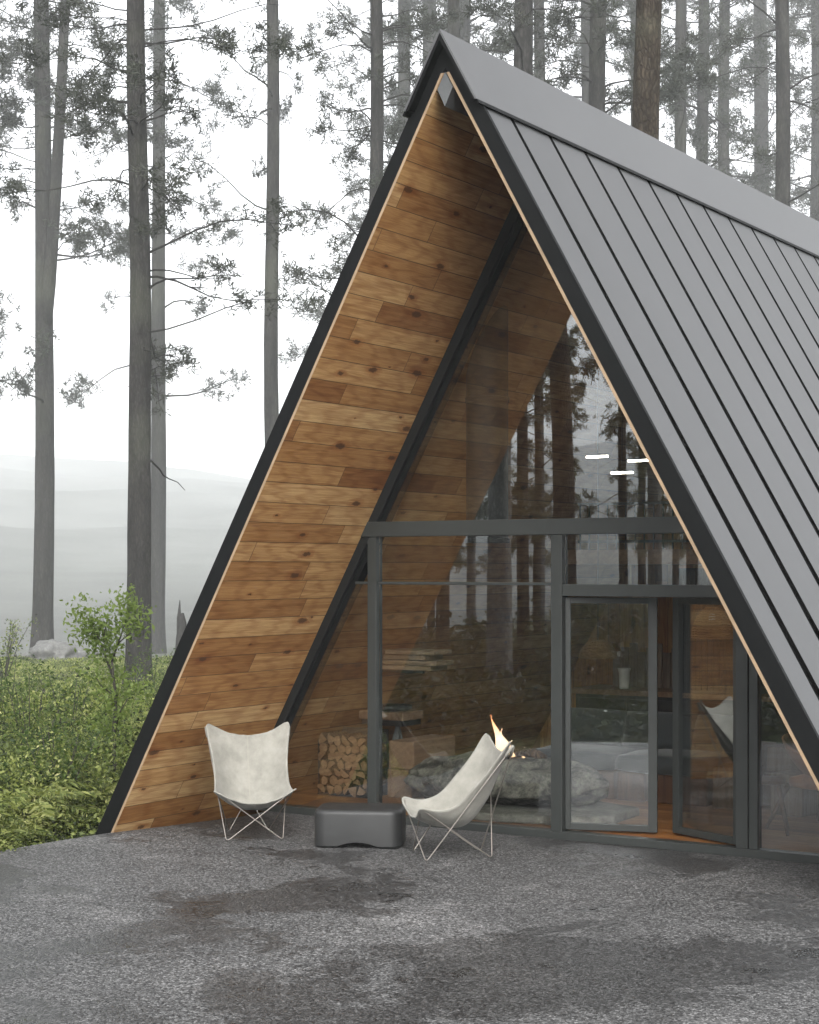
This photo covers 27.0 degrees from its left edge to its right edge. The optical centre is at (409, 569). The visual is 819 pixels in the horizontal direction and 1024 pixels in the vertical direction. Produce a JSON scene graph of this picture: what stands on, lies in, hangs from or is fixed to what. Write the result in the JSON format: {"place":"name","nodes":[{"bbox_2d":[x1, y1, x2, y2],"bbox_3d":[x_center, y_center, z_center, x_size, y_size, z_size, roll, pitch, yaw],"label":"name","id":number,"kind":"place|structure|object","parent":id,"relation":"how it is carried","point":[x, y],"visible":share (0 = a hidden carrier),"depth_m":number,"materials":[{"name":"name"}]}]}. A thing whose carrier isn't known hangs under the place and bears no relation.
{"place":"outdoors","nodes":[
{"label":"outdoors","id":0,"kind":"place"},
{"bbox_2d":[0,454,249,847],"bbox_3d":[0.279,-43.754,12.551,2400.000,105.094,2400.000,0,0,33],"label":"forest floor","id":1,"kind":"structure","parent":0,"point":[90,522],"depth_m":506.81,"materials":[{"name":"grass"},{"name":"leaf"}]},
{"bbox_2d":[0,614,38,677],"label":"pale shrub","id":2,"kind":"object","parent":1,"relation":"on","point":[9,649],"visible":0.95,"depth_m":62.07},
{"bbox_2d":[0,645,45,727],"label":"young shrub","id":3,"kind":"object","parent":1,"relation":"on","point":[3,678],"visible":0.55,"depth_m":21.62,"materials":[{"name":"green plant"}]},
{"bbox_2d":[0,0,65,359],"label":"pine tree","id":4,"kind":"object","parent":1,"relation":"on","point":[1,293],"visible":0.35,"depth_m":168.91,"materials":[{"name":"grey plant"}]},
{"bbox_2d":[0,658,70,749],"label":"young shrub","id":5,"kind":"object","parent":1,"relation":"on","point":[29,704],"visible":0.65,"depth_m":18.31,"materials":[{"name":"green plant"}]},
{"bbox_2d":[0,728,83,801],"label":"young shrub","id":6,"kind":"object","parent":1,"relation":"on","point":[47,765],"visible":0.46,"depth_m":15.25,"materials":[{"name":"green plant"}]},
{"bbox_2d":[21,639,81,661],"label":"boulder","id":7,"kind":"object","parent":1,"relation":"on","point":[44,649],"visible":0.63,"depth_m":91.29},
{"bbox_2d":[0,704,119,791],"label":"young shrub","id":8,"kind":"object","parent":1,"relation":"on","point":[75,745],"visible":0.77,"depth_m":15.52,"materials":[{"name":"green plant"}]},
{"bbox_2d":[29,654,96,734],"bbox_3d":[-4.092,1.683,20.488,0.792,1.330,1.009,0,0,33],"label":"young shrub","id":9,"kind":"object","parent":1,"relation":"on","point":[69,692],"visible":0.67,"depth_m":20.50,"materials":[{"name":"green plant"}]},
{"bbox_2d":[42,700,127,766],"bbox_3d":[-3.157,1.833,17.248,0.924,0.982,0.964,0,0,33],"label":"young shrub","id":10,"kind":"object","parent":1,"relation":"on","point":[107,725],"visible":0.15,"depth_m":17.20,"materials":[{"name":"green plant"}]},
{"bbox_2d":[0,654,171,853],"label":"undergrowth","id":11,"kind":"object","parent":1,"relation":"on","point":[23,818],"visible":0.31,"depth_m":15.93,"materials":[{"name":"plant"}]},
{"bbox_2d":[0,0,192,648],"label":"pine tree","id":12,"kind":"object","parent":1,"relation":"on","point":[48,169],"visible":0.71,"depth_m":124.46,"materials":[{"name":"grey plant"}]},
{"bbox_2d":[60,574,156,774],"bbox_3d":[-2.901,1.182,16.561,1.085,2.278,0.684,0,0,33],"label":"sapling","id":13,"kind":"object","parent":1,"relation":"on","point":[95,635],"visible":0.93,"depth_m":16.55,"materials":[{"name":"green plant"}]},
{"bbox_2d":[85,647,148,719],"bbox_3d":[-3.885,1.719,22.965,0.643,1.339,1.104,0,0,33],"label":"young shrub","id":14,"kind":"object","parent":1,"relation":"on","point":[127,680],"visible":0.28,"depth_m":23.03,"materials":[{"name":"green plant"}]},
{"bbox_2d":[122,645,177,716],"bbox_3d":[-3.651,1.733,23.977,0.762,1.343,1.009,0,0,5],"label":"young shrub","id":15,"kind":"object","parent":1,"relation":"on","point":[154,684],"visible":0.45,"depth_m":23.82,"materials":[{"name":"green plant"}]},
{"bbox_2d":[55,0,259,653],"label":"pine tree","id":16,"kind":"object","parent":1,"relation":"on","point":[158,506],"visible":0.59,"depth_m":164.56,"materials":[{"name":"grey plant"}]},
{"bbox_2d":[0,0,331,689],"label":"pine tree","id":17,"kind":"object","parent":1,"relation":"on","point":[142,352],"visible":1,"depth_m":59.79,"materials":[{"name":"grey plant"}]},
{"bbox_2d":[175,600,186,649],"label":"broken stump","id":18,"kind":"object","parent":1,"relation":"on","point":[181,623],"visible":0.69,"depth_m":99.79,"materials":[{"name":"grey wood"}]},
{"bbox_2d":[173,0,327,444],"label":"pine tree","id":19,"kind":"object","parent":1,"relation":"on","point":[273,109],"visible":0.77,"depth_m":117.59,"materials":[{"name":"grey plant"}]},
{"bbox_2d":[255,0,460,300],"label":"pine tree","id":20,"kind":"object","parent":1,"relation":"on","point":[375,134],"visible":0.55,"depth_m":85.61,"materials":[{"name":"grey plant"}]},
{"bbox_2d":[288,0,474,323],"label":"pine tree","id":21,"kind":"object","parent":1,"relation":"on","point":[426,45],"visible":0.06,"depth_m":213.22,"materials":[{"name":"grey plant"}]},
{"bbox_2d":[278,0,506,367],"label":"pine tree","id":22,"kind":"object","parent":1,"relation":"on","point":[405,86],"visible":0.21,"depth_m":187.91,"materials":[{"name":"grey plant"}]},
{"bbox_2d":[332,0,533,224],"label":"pine tree","id":23,"kind":"object","parent":1,"relation":"on","point":[466,30],"visible":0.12,"depth_m":185.79,"materials":[{"name":"grey plant"}]},
{"bbox_2d":[343,0,549,234],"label":"pine tree","id":24,"kind":"object","parent":1,"relation":"on","point":[454,28],"visible":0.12,"depth_m":114.44,"materials":[{"name":"grey plant"}]},
{"bbox_2d":[382,0,622,85],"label":"pine tree","id":25,"kind":"object","parent":1,"relation":"on","point":[524,24],"visible":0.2,"depth_m":74.38,"materials":[{"name":"grey plant"}]},
{"bbox_2d":[474,0,632,97],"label":"pine tree","id":26,"kind":"object","parent":1,"relation":"on","point":[540,3],"visible":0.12,"depth_m":149.27,"materials":[{"name":"grey plant"}]},
{"bbox_2d":[560,0,662,117],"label":"pine tree","id":27,"kind":"object","parent":1,"relation":"on","point":[584,95],"visible":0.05,"depth_m":174.85,"materials":[{"name":"grey plant"}]},
{"bbox_2d":[483,0,745,182],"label":"pine tree","id":28,"kind":"object","parent":1,"relation":"on","point":[598,51],"visible":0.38,"depth_m":87.65,"materials":[{"name":"grey plant"}]},
{"bbox_2d":[632,0,661,139],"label":"pine tree","id":29,"kind":"object","parent":1,"relation":"on","point":[646,91],"visible":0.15,"depth_m":28.76,"materials":[{"name":"brown plant"}]},
{"bbox_2d":[556,0,755,172],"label":"pine tree","id":30,"kind":"object","parent":1,"relation":"on","point":[731,148],"visible":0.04,"depth_m":192.77,"materials":[{"name":"grey plant"}]},
{"bbox_2d":[606,0,763,165],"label":"pine tree","id":31,"kind":"object","parent":1,"relation":"on","point":[681,128],"visible":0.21,"depth_m":139.51,"materials":[{"name":"grey plant"}]},
{"bbox_2d":[613,0,775,177],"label":"pine tree","id":32,"kind":"object","parent":1,"relation":"on","point":[701,119],"visible":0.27,"depth_m":153.54,"materials":[{"name":"grey plant"}]},
{"bbox_2d":[628,0,818,188],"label":"pine tree","id":33,"kind":"object","parent":1,"relation":"on","point":[747,21],"visible":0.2,"depth_m":177.62,"materials":[{"name":"grey plant"}]},
{"bbox_2d":[661,0,810,213],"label":"pine tree","id":34,"kind":"object","parent":1,"relation":"on","point":[761,114],"visible":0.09,"depth_m":235.85,"materials":[{"name":"grey plant"}]},
{"bbox_2d":[660,0,818,206],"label":"pine tree","id":35,"kind":"object","parent":1,"relation":"on","point":[783,132],"visible":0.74,"depth_m":99.53,"materials":[{"name":"grey plant"}]},
{"bbox_2d":[730,0,818,220],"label":"pine tree","id":36,"kind":"object","parent":1,"relation":"on","point":[813,7],"visible":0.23,"depth_m":203.89,"materials":[{"name":"grey plant"}]},
{"bbox_2d":[758,0,818,208],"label":"pine tree","id":37,"kind":"object","parent":1,"relation":"on","point":[804,128],"visible":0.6,"depth_m":186.97,"materials":[{"name":"grey plant"}]},
{"bbox_2d":[388,768,422,797],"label":"timber block","id":38,"kind":"structure","parent":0,"point":[398,787],"depth_m":15.94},
{"bbox_2d":[0,0,810,478],"label":"sky","id":39,"kind":"structure","parent":0,"point":[206,434],"materials":[{"name":"white"}]},
{"bbox_2d":[0,811,818,1023],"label":"asphalt forecourt","id":40,"kind":"structure","parent":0,"point":[207,922],"depth_m":10.35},
{"bbox_2d":[205,722,295,840],"bbox_3d":[-1.301,1.738,14.030,0.721,0.894,0.729,0,0,-11],"label":"butterfly chair","id":41,"kind":"object","parent":40,"relation":"on","point":[250,772],"visible":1,"depth_m":14.23,"materials":[{"name":"fabric"}]},
{"bbox_2d":[315,802,405,848],"bbox_3d":[-0.392,2.047,13.627,0.700,0.305,0.460,0,0,6],"label":"resin stool","id":42,"kind":"object","parent":40,"relation":"on","point":[381,825],"visible":0.94,"depth_m":13.41,"materials":[{"name":"plastic"}]},
{"bbox_2d":[95,28,818,863],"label":"frame cabin","id":43,"kind":"object","parent":40,"relation":"on","point":[671,292],"visible":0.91,"depth_m":14.17,"materials":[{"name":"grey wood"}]},
{"bbox_2d":[317,726,388,798],"bbox_3d":[-0.537,1.829,16.190,0.580,0.620,0.350,0,0,33],"label":"firewood rack","id":44,"kind":"object","parent":43,"relation":"on","point":[385,740],"visible":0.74,"depth_m":16.19,"materials":[{"name":"split firewood logs"},{"name":"bark"}]},
{"bbox_2d":[317,783,327,792],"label":"firewood log","id":45,"kind":"object","parent":44,"relation":"in","point":[322,787],"visible":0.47,"depth_m":16.17,"materials":[{"name":"brown wood"}]},
{"bbox_2d":[322,775,332,784],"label":"firewood log","id":46,"kind":"object","parent":45,"relation":"on","point":[325,780],"visible":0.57,"depth_m":16.14,"materials":[{"name":"brown wood"}]},
{"bbox_2d":[319,767,326,775],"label":"firewood log","id":47,"kind":"object","parent":46,"relation":"on","point":[321,771],"visible":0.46,"depth_m":16.17,"materials":[{"name":"brown wood"}]},
{"bbox_2d":[321,759,335,768],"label":"firewood log","id":48,"kind":"object","parent":47,"relation":"on","point":[324,763],"visible":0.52,"depth_m":16.15,"materials":[{"name":"brown wood"}]},
{"bbox_2d":[318,751,329,760],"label":"firewood log","id":49,"kind":"object","parent":48,"relation":"on","point":[322,755],"visible":0.52,"depth_m":16.16,"materials":[{"name":"brown wood"}]},
{"bbox_2d":[319,742,329,751],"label":"firewood log","id":50,"kind":"object","parent":49,"relation":"on","point":[324,746],"visible":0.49,"depth_m":16.15,"materials":[{"name":"brown wood"}]},
{"bbox_2d":[319,730,339,743],"bbox_3d":[-0.761,1.615,16.303,0.092,0.099,0.300,-49,-23,22],"label":"firewood log","id":51,"kind":"object","parent":50,"relation":"on","point":[323,736],"visible":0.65,"depth_m":16.18,"materials":[{"name":"brown wood"}]},
{"bbox_2d":[327,784,334,794],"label":"firewood log","id":52,"kind":"object","parent":44,"relation":"on","point":[330,788],"visible":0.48,"depth_m":16.12,"materials":[{"name":"brown wood"}]},
{"bbox_2d":[330,775,343,785],"bbox_3d":[-0.641,1.998,16.239,0.095,0.095,0.300,-41,-20,25],"label":"firewood log","id":53,"kind":"object","parent":52,"relation":"on","point":[333,778],"visible":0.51,"depth_m":16.11,"materials":[{"name":"brown wood"}]},
{"bbox_2d":[324,767,335,775],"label":"firewood log","id":54,"kind":"object","parent":53,"relation":"on","point":[329,772],"visible":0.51,"depth_m":16.11,"materials":[{"name":"brown wood"}]},
{"bbox_2d":[328,760,337,768],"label":"firewood log","id":55,"kind":"object","parent":54,"relation":"on","point":[332,764],"visible":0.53,"depth_m":16.10,"materials":[{"name":"brown wood"}]},
{"bbox_2d":[328,753,334,759],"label":"firewood log","id":56,"kind":"object","parent":55,"relation":"on","point":[331,756],"visible":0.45,"depth_m":16.12,"materials":[{"name":"brown wood"}]},
{"bbox_2d":[329,744,337,752],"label":"firewood log","id":57,"kind":"object","parent":56,"relation":"on","point":[333,749],"visible":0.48,"depth_m":16.08,"materials":[{"name":"brown wood"}]},
{"bbox_2d":[328,731,348,744],"bbox_3d":[-0.675,1.620,16.256,0.096,0.090,0.300,28,14,27],"label":"firewood log","id":58,"kind":"object","parent":57,"relation":"on","point":[331,736],"visible":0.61,"depth_m":16.14,"materials":[{"name":"brown wood"}]},
{"bbox_2d":[343,786,355,794],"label":"firewood log","id":59,"kind":"object","parent":44,"relation":"in","point":[345,790],"visible":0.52,"depth_m":16.02,"materials":[{"name":"brown wood"}]},
{"bbox_2d":[343,778,359,787],"bbox_3d":[-0.509,1.991,16.112,0.086,0.092,0.300,36,18,26],"label":"firewood log","id":60,"kind":"object","parent":59,"relation":"on","point":[348,782],"visible":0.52,"depth_m":15.98,"materials":[{"name":"brown wood"}]},
{"bbox_2d":[340,768,351,777],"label":"firewood log","id":61,"kind":"object","parent":60,"relation":"on","point":[344,773],"visible":0.49,"depth_m":16.00,"materials":[{"name":"brown wood"}]},
{"bbox_2d":[345,761,352,769],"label":"firewood log","id":62,"kind":"object","parent":61,"relation":"on","point":[348,765],"visible":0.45,"depth_m":16.01,"materials":[{"name":"brown wood"}]},
{"bbox_2d":[341,752,349,760],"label":"firewood log","id":63,"kind":"object","parent":62,"relation":"on","point":[344,756],"visible":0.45,"depth_m":16.02,"materials":[{"name":"brown wood"}]},
{"bbox_2d":[345,745,353,754],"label":"firewood log","id":64,"kind":"object","parent":63,"relation":"on","point":[348,748],"visible":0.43,"depth_m":16.01,"materials":[{"name":"brown wood"}]},
{"bbox_2d":[341,732,362,745],"bbox_3d":[-0.526,1.620,16.145,0.125,0.062,0.300,49,25,24],"label":"firewood log","id":65,"kind":"object","parent":64,"relation":"on","point":[345,740],"visible":0.62,"depth_m":16.04,"materials":[{"name":"brown wood"}]},
{"bbox_2d":[357,786,366,794],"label":"firewood log","id":66,"kind":"object","parent":44,"relation":"in","point":[362,790],"visible":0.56,"depth_m":15.91,"materials":[{"name":"brown wood"}]},
{"bbox_2d":[353,778,363,785],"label":"firewood log","id":67,"kind":"object","parent":66,"relation":"on","point":[359,781],"visible":0.47,"depth_m":15.96,"materials":[{"name":"brown wood"}]},
{"bbox_2d":[349,769,362,780],"bbox_3d":[-0.448,1.927,16.080,0.093,0.107,0.300,35,19,29],"label":"firewood log","id":68,"kind":"object","parent":67,"relation":"on","point":[352,774],"visible":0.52,"depth_m":15.96,"materials":[{"name":"brown wood"}]},
{"bbox_2d":[352,761,361,769],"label":"firewood log","id":69,"kind":"object","parent":68,"relation":"on","point":[356,766],"visible":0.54,"depth_m":15.94,"materials":[{"name":"brown wood"}]},
{"bbox_2d":[356,754,366,762],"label":"firewood log","id":70,"kind":"object","parent":69,"relation":"on","point":[360,757],"visible":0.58,"depth_m":15.91,"materials":[{"name":"brown wood"}]},
{"bbox_2d":[360,743,385,754],"bbox_3d":[-0.343,1.690,16.021,0.097,0.097,0.300,-7,-4,35],"label":"firewood log","id":71,"kind":"object","parent":70,"relation":"on","point":[363,749],"visible":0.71,"depth_m":15.90,"materials":[{"name":"brown wood"}]},
{"bbox_2d":[359,709,422,726],"bbox_3d":[-0.177,1.433,16.483,0.510,0.135,0.370,0,0,33],"label":"wall shelf","id":72,"kind":"object","parent":43,"relation":"attached to","point":[409,717],"depth_m":16.31,"materials":[{"name":"brown wood"}]},
{"bbox_2d":[382,703,411,711],"bbox_3d":[-0.176,1.339,16.476,0.400,0.050,0.400,0,0,33],"label":"black bowl","id":73,"kind":"object","parent":72,"relation":"on","point":[391,707],"visible":0.77,"depth_m":16.34,"materials":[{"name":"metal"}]},
{"bbox_2d":[389,726,402,768],"bbox_3d":[-0.107,1.817,16.424,0.359,0.640,0.266,0,0,33],"label":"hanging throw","id":74,"kind":"object","parent":43,"relation":"on","point":[397,734],"visible":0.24,"depth_m":16.40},
{"bbox_2d":[382,669,424,673],"bbox_3d":[-0.061,0.980,16.349,0.469,0.030,0.030,0,0,33],"label":"board bracket","id":75,"kind":"object","parent":43,"relation":"attached to","point":[403,671],"visible":0.86,"depth_m":16.33,"materials":[{"name":"black metal"}]},
{"bbox_2d":[382,664,446,670],"bbox_3d":[0.036,0.939,16.328,0.583,0.042,0.300,0,0,33],"label":"pine board","id":76,"kind":"object","parent":43,"relation":"on","point":[411,667],"visible":0.68,"depth_m":16.20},
{"bbox_2d":[382,659,453,665],"bbox_3d":[0.075,0.889,16.297,0.626,0.042,0.310,0,0,33],"label":"pine board","id":77,"kind":"object","parent":76,"relation":"on","point":[419,662],"visible":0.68,"depth_m":16.18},
{"bbox_2d":[383,654,442,659],"bbox_3d":[0.033,0.839,16.318,0.478,0.042,0.320,0,0,33],"label":"pine board","id":78,"kind":"object","parent":77,"relation":"on","point":[409,657],"visible":0.78,"depth_m":16.18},
{"bbox_2d":[385,648,451,654],"bbox_3d":[0.085,0.789,16.279,0.550,0.042,0.330,0,0,33],"label":"pine board","id":79,"kind":"object","parent":78,"relation":"on","point":[409,651],"visible":1,"depth_m":16.16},
{"bbox_2d":[403,756,448,798],"bbox_3d":[0.384,1.927,15.684,0.871,0.423,0.520,0,0,17],"label":"hearth rock","id":80,"kind":"object","parent":43,"relation":"on","point":[417,774],"visible":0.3,"depth_m":15.61,"materials":[{"name":"stone"}]},
{"bbox_2d":[465,305,509,542],"bbox_3d":[0.680,-1.263,14.930,0.396,2.066,0.396,0,0,33],"label":"stove flue","id":81,"kind":"object","parent":43,"relation":"attached to","point":[487,400],"visible":1,"depth_m":14.77,"materials":[{"name":"metal"}]},
{"bbox_2d":[473,801,638,824],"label":"stone slab","id":82,"kind":"structure","parent":43,"relation":"on","point":[604,812],"depth_m":14.46,"materials":[{"name":"stone"}]},
{"bbox_2d":[422,751,608,805],"bbox_3d":[0.942,1.843,15.009,1.856,0.457,0.829,0,0,33],"label":"fire boulder","id":83,"kind":"object","parent":82,"relation":"on","point":[527,781],"visible":0.6,"depth_m":14.66,"materials":[{"name":"stone"}]},
{"bbox_2d":[502,747,547,758],"bbox_3d":[1.002,1.619,14.946,0.488,0.108,0.108,0,0,36],"label":"burning log","id":84,"kind":"object","parent":83,"relation":"on","point":[527,752],"visible":0.72,"depth_m":14.88,"materials":[{"name":"wood"}]},
{"bbox_2d":[491,717,524,757],"bbox_3d":[0.878,1.475,15.029,0.350,0.372,0.108,0,0,22],"label":"flame","id":85,"kind":"object","parent":84,"relation":"on","point":[501,742],"visible":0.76,"depth_m":15.04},
{"bbox_2d":[586,364,608,457],"bbox_3d":[1.737,-1.892,15.773,0.220,1.717,0.026,0,0,33],"label":"linear lamp","id":86,"kind":"object","parent":43,"relation":"hanging from","point":[598,455],"visible":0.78,"depth_m":15.77,"materials":[{"name":"white metal"}]},
{"bbox_2d":[578,639,617,658],"bbox_3d":[1.922,-0.279,17.377,0.397,2.382,0.397,0,0,33],"label":"cane pendant","id":87,"kind":"object","parent":43,"relation":"hanging from","point":[598,649],"visible":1,"depth_m":17.24,"materials":[{"name":"brown wicker"}]},
{"bbox_2d":[565,597,657,832],"bbox_3d":[1.644,1.176,13.856,0.745,1.893,0.094,0,0,14],"label":"door","id":88,"kind":"structure","parent":43,"relation":"in","point":[652,602],"depth_m":13.75,"materials":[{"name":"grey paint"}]},
{"bbox_2d":[528,707,732,806],"bbox_3d":[2.171,1.748,16.093,1.951,0.784,0.848,0,0,33],"label":"sofa","id":89,"kind":"object","parent":43,"relation":"on","point":[610,746],"visible":0.66,"depth_m":15.87,"materials":[{"name":"grey fabric"}]},
{"bbox_2d":[571,684,788,743],"bbox_3d":[3.923,1.740,18.285,4.550,0.800,0.750,0,0,33],"label":"kitchen counter","id":90,"kind":"object","parent":43,"relation":"on","point":[612,697],"visible":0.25,"depth_m":18.59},
{"bbox_2d":[577,697,625,710],"bbox_3d":[2.146,1.760,19.024,0.600,0.640,0.019,0,0,33],"label":"cabinet door","id":91,"kind":"structure","parent":90,"relation":"in","point":[582,702],"depth_m":19.02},
{"bbox_2d":[618,668,630,688],"bbox_3d":[2.402,1.222,19.053,0.150,0.230,0.150,0,0,33],"label":"ceramic vase","id":92,"kind":"object","parent":90,"relation":"on","point":[624,675],"visible":1,"depth_m":19.00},
{"bbox_2d":[613,643,672,688],"bbox_3d":[2.716,1.087,19.231,0.916,0.500,0.020,0,0,33],"label":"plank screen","id":93,"kind":"object","parent":90,"relation":"on","point":[633,659],"visible":0.64,"depth_m":19.29,"materials":[{"name":"wood"}]},
{"bbox_2d":[628,699,672,711],"bbox_3d":[2.676,1.760,18.684,0.600,0.640,0.019,0,0,33],"label":"cabinet door","id":94,"kind":"structure","parent":90,"relation":"in","point":[633,705],"depth_m":18.73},
{"bbox_2d":[687,702,732,714],"bbox_3d":[3.206,1.760,18.344,0.600,0.640,0.019,0,0,33],"label":"cabinet door","id":95,"kind":"structure","parent":90,"relation":"in","point":[693,707],"depth_m":18.31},
{"bbox_2d":[678,568,767,694],"bbox_3d":[3.463,0.664,18.541,0.840,1.350,0.776,0,0,33],"label":"tall cabinet","id":96,"kind":"object","parent":90,"relation":"on","point":[709,666],"visible":0.36,"depth_m":18.30,"materials":[{"name":"wood"}]},
{"bbox_2d":[762,705,788,743],"bbox_3d":[3.737,1.760,18.004,0.600,0.640,0.019,0,0,33],"label":"cabinet door","id":97,"kind":"structure","parent":90,"relation":"in","point":[773,727],"depth_m":17.94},
{"bbox_2d":[673,598,735,844],"bbox_3d":[2.357,1.176,13.440,0.094,1.893,0.745,0,0,-32],"label":"door","id":98,"kind":"structure","parent":43,"relation":"in","point":[685,809],"depth_m":13.65,"materials":[{"name":"grey paint"}]},
{"bbox_2d":[691,606,732,638],"bbox_3d":[2.976,-1.494,16.761,0.417,4.352,0.417,0,0,33],"label":"cane pendant","id":99,"kind":"object","parent":43,"relation":"hanging from","point":[711,625],"visible":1,"depth_m":16.64,"materials":[{"name":"brown wicker"}]},
{"bbox_2d":[764,770,776,805],"bbox_3d":[3.326,1.990,15.527,0.200,0.300,0.300,0,0,33],"label":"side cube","id":100,"kind":"object","parent":43,"relation":"on","point":[767,795],"visible":0.19,"depth_m":15.41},
{"bbox_2d":[767,744,799,771],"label":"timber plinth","id":101,"kind":"structure","parent":43,"relation":"on","point":[778,758],"depth_m":15.49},
{"bbox_2d":[771,770,816,816],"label":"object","id":102,"kind":"object","parent":43,"relation":"on","point":[799,802],"visible":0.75,"depth_m":14.77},
{"bbox_2d":[402,733,513,860],"bbox_3d":[0.357,1.738,13.033,0.729,0.894,0.721,0,0,-13],"label":"butterfly chair","id":103,"kind":"object","parent":40,"relation":"on","point":[460,798],"visible":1,"depth_m":13.10,"materials":[{"name":"fabric"}]},
{"bbox_2d":[389,734,454,769],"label":"timber block","id":104,"kind":"structure","parent":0,"point":[409,753],"depth_m":16.00,"materials":[{"name":"wood"}]},
{"bbox_2d":[713,763,763,809],"bbox_3d":[2.958,1.954,15.323,0.380,0.370,0.380,0,0,25],"label":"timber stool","id":105,"kind":"object","parent":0,"point":[722,785],"visible":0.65,"depth_m":15.20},
{"bbox_2d":[762,741,775,770],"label":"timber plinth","id":106,"kind":"structure","parent":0,"point":[765,744],"depth_m":15.96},
{"bbox_2d":[762,776,788,835],"bbox_3d":[2.884,1.924,13.910,0.422,0.438,0.424,0,0,13],"label":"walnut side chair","id":107,"kind":"object","parent":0,"point":[778,781],"visible":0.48,"depth_m":13.73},
{"bbox_2d":[765,733,818,827],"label":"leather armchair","id":108,"kind":"object","parent":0,"point":[805,780],"visible":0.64,"depth_m":13.94,"materials":[{"name":"brown"}]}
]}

